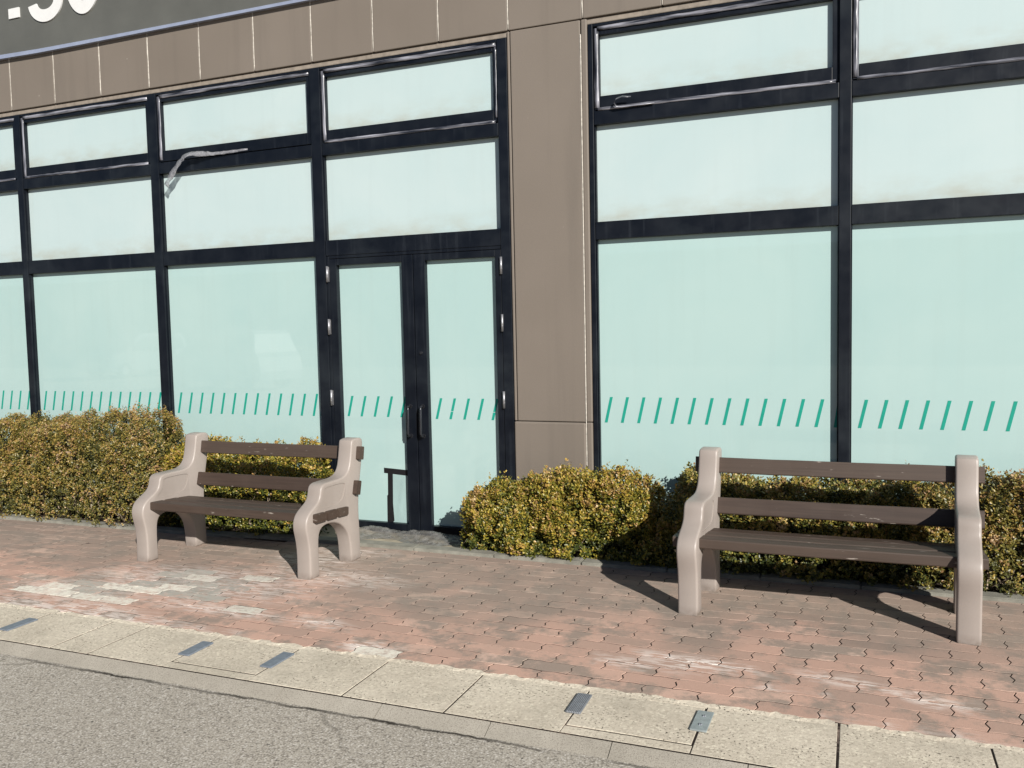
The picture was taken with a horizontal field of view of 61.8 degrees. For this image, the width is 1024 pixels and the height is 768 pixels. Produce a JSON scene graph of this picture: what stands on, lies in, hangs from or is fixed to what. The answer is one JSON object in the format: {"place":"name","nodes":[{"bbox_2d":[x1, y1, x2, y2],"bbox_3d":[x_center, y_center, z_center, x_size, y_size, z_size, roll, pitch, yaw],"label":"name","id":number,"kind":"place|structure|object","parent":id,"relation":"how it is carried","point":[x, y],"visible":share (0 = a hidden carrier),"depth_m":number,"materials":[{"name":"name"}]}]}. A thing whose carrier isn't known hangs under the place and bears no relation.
{"place":"outdoors","nodes":[
{"label":"outdoors","id":0,"kind":"place"},
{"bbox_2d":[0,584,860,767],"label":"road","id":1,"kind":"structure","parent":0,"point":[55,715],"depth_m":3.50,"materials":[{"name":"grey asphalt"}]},
{"bbox_2d":[320,524,489,548],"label":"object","id":2,"kind":"object","parent":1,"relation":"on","point":[331,531],"depth_m":6.73,"materials":[{"name":"concrete"}]},
{"bbox_2d":[359,525,497,549],"bbox_3d":[-0.754,1.177,6.651,1.420,0.073,0.287,0,4,22],"label":"plastic sheet","id":3,"kind":"object","parent":2,"relation":"on","point":[416,535],"visible":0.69,"depth_m":6.67,"materials":[{"name":"grey plastic"}]},
{"bbox_2d":[0,603,1023,767],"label":"kerb","id":4,"kind":"structure","parent":1,"relation":"on","point":[775,739],"depth_m":3.67,"materials":[{"name":"concrete"}]},
{"bbox_2d":[0,618,37,630],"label":"steel plate","id":5,"kind":"object","parent":4,"relation":"on","point":[17,624],"visible":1,"depth_m":4.77,"materials":[{"name":"grey metal"}]},
{"bbox_2d":[178,641,212,655],"bbox_3d":[-1.609,1.347,4.359,0.068,0.008,0.180,0,4,21],"label":"steel plate","id":6,"kind":"object","parent":4,"relation":"on","point":[195,648],"visible":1,"depth_m":4.35,"materials":[{"name":"grey metal"}]},
{"bbox_2d":[260,652,293,667],"bbox_3d":[-1.146,1.348,4.183,0.066,0.008,0.185,0,4,22],"label":"steel plate","id":7,"kind":"object","parent":4,"relation":"on","point":[277,659],"visible":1,"depth_m":4.17,"materials":[{"name":"grey metal"}]},
{"bbox_2d":[566,693,591,713],"bbox_3d":[0.285,1.354,3.630,0.064,0.008,0.185,0,4,21],"label":"steel plate","id":8,"kind":"object","parent":4,"relation":"on","point":[579,702],"visible":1,"depth_m":3.62,"materials":[{"name":"grey metal"}]},
{"bbox_2d":[690,710,713,732],"bbox_3d":[0.765,1.354,3.443,0.066,0.012,0.175,0,4,23],"label":"steel plate","id":9,"kind":"object","parent":4,"relation":"on","point":[701,722],"visible":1,"depth_m":3.43,"materials":[{"name":"grey metal"}]},
{"bbox_2d":[0,0,1023,576],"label":"shop building","id":10,"kind":"structure","parent":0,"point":[440,258],"depth_m":6.29,"materials":[{"name":"paint"}]},
{"bbox_2d":[0,116,31,498],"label":"window","id":11,"kind":"structure","parent":10,"relation":"in","point":[14,378],"depth_m":8.39,"materials":[{"name":"teal glass"}]},
{"bbox_2d":[20,95,163,507],"bbox_3d":[-3.885,-0.681,8.023,1.591,3.766,0.145,0,4,22],"label":"window","id":12,"kind":"structure","parent":10,"relation":"in","point":[87,181],"depth_m":7.97,"materials":[{"name":"teal glass"}]},
{"bbox_2d":[0,0,316,60],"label":"shop sign","id":13,"kind":"object","parent":10,"relation":"attached to","point":[31,27],"visible":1,"depth_m":7.66,"materials":[{"name":"metal"}]},
{"bbox_2d":[156,69,322,501],"bbox_3d":[-2.337,-0.670,7.351,1.614,3.766,0.233,0,4,22],"label":"window","id":14,"kind":"structure","parent":10,"relation":"in","point":[235,165],"depth_m":7.33,"materials":[{"name":"teal glass"}]},
{"bbox_2d":[326,254,420,533],"bbox_3d":[-1.117,0.096,6.912,0.794,2.225,0.156,0,4,22],"label":"door","id":15,"kind":"structure","parent":10,"relation":"in","point":[371,324],"depth_m":6.92,"materials":[{"name":"teal glass"}]},
{"bbox_2d":[319,40,500,255],"bbox_3d":[-0.791,-1.793,6.693,1.554,1.504,0.145,0,4,22],"label":"window","id":16,"kind":"structure","parent":10,"relation":"in","point":[410,146],"depth_m":6.65,"materials":[{"name":"glass"}]},
{"bbox_2d":[413,249,505,537],"bbox_3d":[-0.391,0.100,6.620,0.758,2.225,0.156,0,4,22],"label":"door","id":17,"kind":"structure","parent":10,"relation":"in","point":[459,327],"depth_m":6.65,"materials":[{"name":"teal glass"}]},
{"bbox_2d":[593,0,839,562],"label":"window","id":18,"kind":"structure","parent":10,"relation":"in","point":[717,126],"depth_m":5.84,"materials":[{"name":"teal glass"}]},
{"bbox_2d":[850,0,1023,576],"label":"window","id":19,"kind":"structure","parent":10,"relation":"in","point":[937,343],"depth_m":5.34,"materials":[{"name":"teal glass"}]},
{"bbox_2d":[0,518,1023,747],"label":"pavement","id":20,"kind":"structure","parent":0,"point":[900,715],"depth_m":4.68,"materials":[{"name":"red brick"}]},
{"bbox_2d":[132,432,363,579],"bbox_3d":[-1.873,0.819,6.068,1.568,0.854,0.669,0,4,22],"label":"park bench","id":21,"kind":"object","parent":20,"relation":"on","point":[332,500],"visible":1,"depth_m":6.05,"materials":[{"name":"concrete"}]},
{"bbox_2d":[0,513,1023,603],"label":"planter kerb","id":22,"kind":"structure","parent":20,"relation":"on","point":[920,590],"depth_m":5.84,"materials":[{"name":"concrete"}]},
{"bbox_2d":[0,499,1023,593],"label":"planting bed","id":23,"kind":"object","parent":20,"relation":"on","point":[235,528],"visible":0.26,"depth_m":7.00,"materials":[{"name":"soil"}]},
{"bbox_2d":[0,410,72,517],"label":"hedge bush","id":24,"kind":"object","parent":23,"relation":"on","point":[7,424],"visible":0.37,"depth_m":7.67,"materials":[{"name":"green plant"}]},
{"bbox_2d":[0,401,185,526],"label":"hedge bush","id":25,"kind":"object","parent":23,"relation":"on","point":[104,460],"visible":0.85,"depth_m":7.37,"materials":[{"name":"green plant"}]},
{"bbox_2d":[156,432,333,535],"bbox_3d":[-2.214,0.796,7.048,1.701,0.799,0.615,0,4,22],"label":"box bush","id":26,"kind":"object","parent":23,"relation":"on","point":[248,467],"visible":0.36,"depth_m":6.85,"materials":[{"name":"green plant"}]},
{"bbox_2d":[457,465,579,558],"bbox_3d":[0.030,0.895,6.155,0.909,0.625,0.607,0,4,22],"label":"box bush","id":27,"kind":"object","parent":23,"relation":"on","point":[518,508],"visible":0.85,"depth_m":6.00,"materials":[{"name":"green plant"}]},
{"bbox_2d":[534,458,675,566],"bbox_3d":[0.732,0.857,5.880,1.119,0.705,0.587,0,4,22],"label":"box bush","id":28,"kind":"object","parent":23,"relation":"on","point":[625,507],"visible":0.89,"depth_m":5.78,"materials":[{"name":"green plant"}]},
{"bbox_2d":[652,461,789,574],"bbox_3d":[1.334,0.859,5.657,1.078,0.704,0.550,0,4,22],"label":"box bush","id":29,"kind":"object","parent":23,"relation":"on","point":[737,485],"visible":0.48,"depth_m":5.51,"materials":[{"name":"green plant"}]},
{"bbox_2d":[758,460,941,586],"bbox_3d":[2.087,0.850,5.338,1.127,0.734,0.578,0,4,22],"label":"box bush","id":30,"kind":"object","parent":23,"relation":"on","point":[866,492],"visible":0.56,"depth_m":5.22,"materials":[{"name":"green plant"}]},
{"bbox_2d":[896,459,1023,596],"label":"box bush","id":31,"kind":"object","parent":23,"relation":"on","point":[1002,546],"visible":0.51,"depth_m":4.93,"materials":[{"name":"green plant"}]},
{"bbox_2d":[673,447,988,645],"bbox_3d":[1.732,0.831,4.715,1.592,0.854,0.672,0,4,22],"label":"park bench","id":32,"kind":"object","parent":20,"relation":"on","point":[701,538],"visible":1,"depth_m":4.71,"materials":[{"name":"stone"}]}
]}

